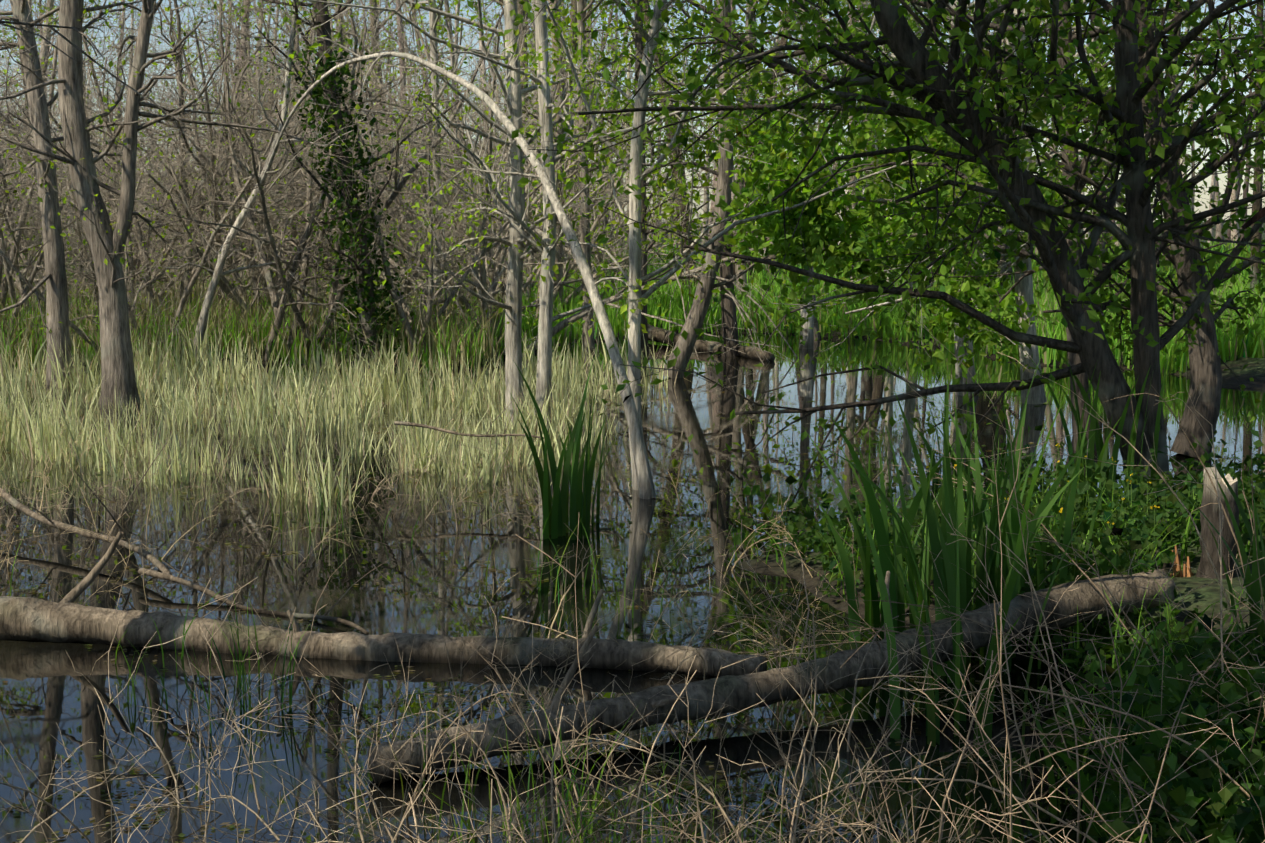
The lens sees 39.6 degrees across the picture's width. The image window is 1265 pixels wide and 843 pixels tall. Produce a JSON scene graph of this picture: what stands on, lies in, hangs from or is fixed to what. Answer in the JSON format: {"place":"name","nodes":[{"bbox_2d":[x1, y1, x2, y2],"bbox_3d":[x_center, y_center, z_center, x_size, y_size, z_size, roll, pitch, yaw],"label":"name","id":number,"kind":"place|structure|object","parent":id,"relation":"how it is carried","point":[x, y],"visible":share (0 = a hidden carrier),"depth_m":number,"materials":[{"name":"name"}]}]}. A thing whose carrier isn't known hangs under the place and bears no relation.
{"place":"outdoors","nodes":[
{"label":"outdoors","id":0,"kind":"place"},
{"bbox_2d":[0,333,1264,842],"bbox_3d":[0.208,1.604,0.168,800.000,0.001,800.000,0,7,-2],"label":"water","id":1,"kind":"structure","parent":0,"point":[46,685],"depth_m":7.50,"materials":[{"name":"grey liquid"}]},
{"bbox_2d":[0,0,1264,842],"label":"trees","id":2,"kind":"object","parent":1,"relation":"in","point":[112,282],"depth_m":11.83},
{"bbox_2d":[1169,467,1237,576],"bbox_3d":[2.343,0.483,7.261,0.301,0.593,0.143,5,8,38],"label":"split wood","id":3,"kind":"object","parent":2,"relation":"attached to","point":[1177,568],"visible":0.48,"depth_m":7.31,"materials":[{"name":"beige wood"}]},
{"bbox_2d":[0,0,1264,221],"label":"sky","id":4,"kind":"structure","parent":0,"point":[1222,182],"materials":[{"name":"white"}]},
{"bbox_2d":[12,222,1264,805],"bbox_3d":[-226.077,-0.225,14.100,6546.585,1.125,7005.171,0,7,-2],"label":"ground","id":5,"kind":"structure","parent":0,"point":[1206,596],"depth_m":7.74,"materials":[{"name":"brown soil"}]},
{"bbox_2d":[0,238,1264,842],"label":"green reeds","id":6,"kind":"object","parent":5,"relation":"on","point":[568,508],"visible":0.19,"depth_m":6.66,"materials":[{"name":"green plant"}]},
{"bbox_2d":[0,297,1264,842],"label":"dry brush","id":7,"kind":"object","parent":5,"relation":"on","point":[774,651],"visible":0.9,"depth_m":4.41,"materials":[{"name":"beige plant"}]},
{"bbox_2d":[0,257,1264,507],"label":"reeds","id":8,"kind":"object","parent":5,"relation":"on","point":[22,429],"visible":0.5,"depth_m":15.00,"materials":[{"name":"beige plant"}]}
]}

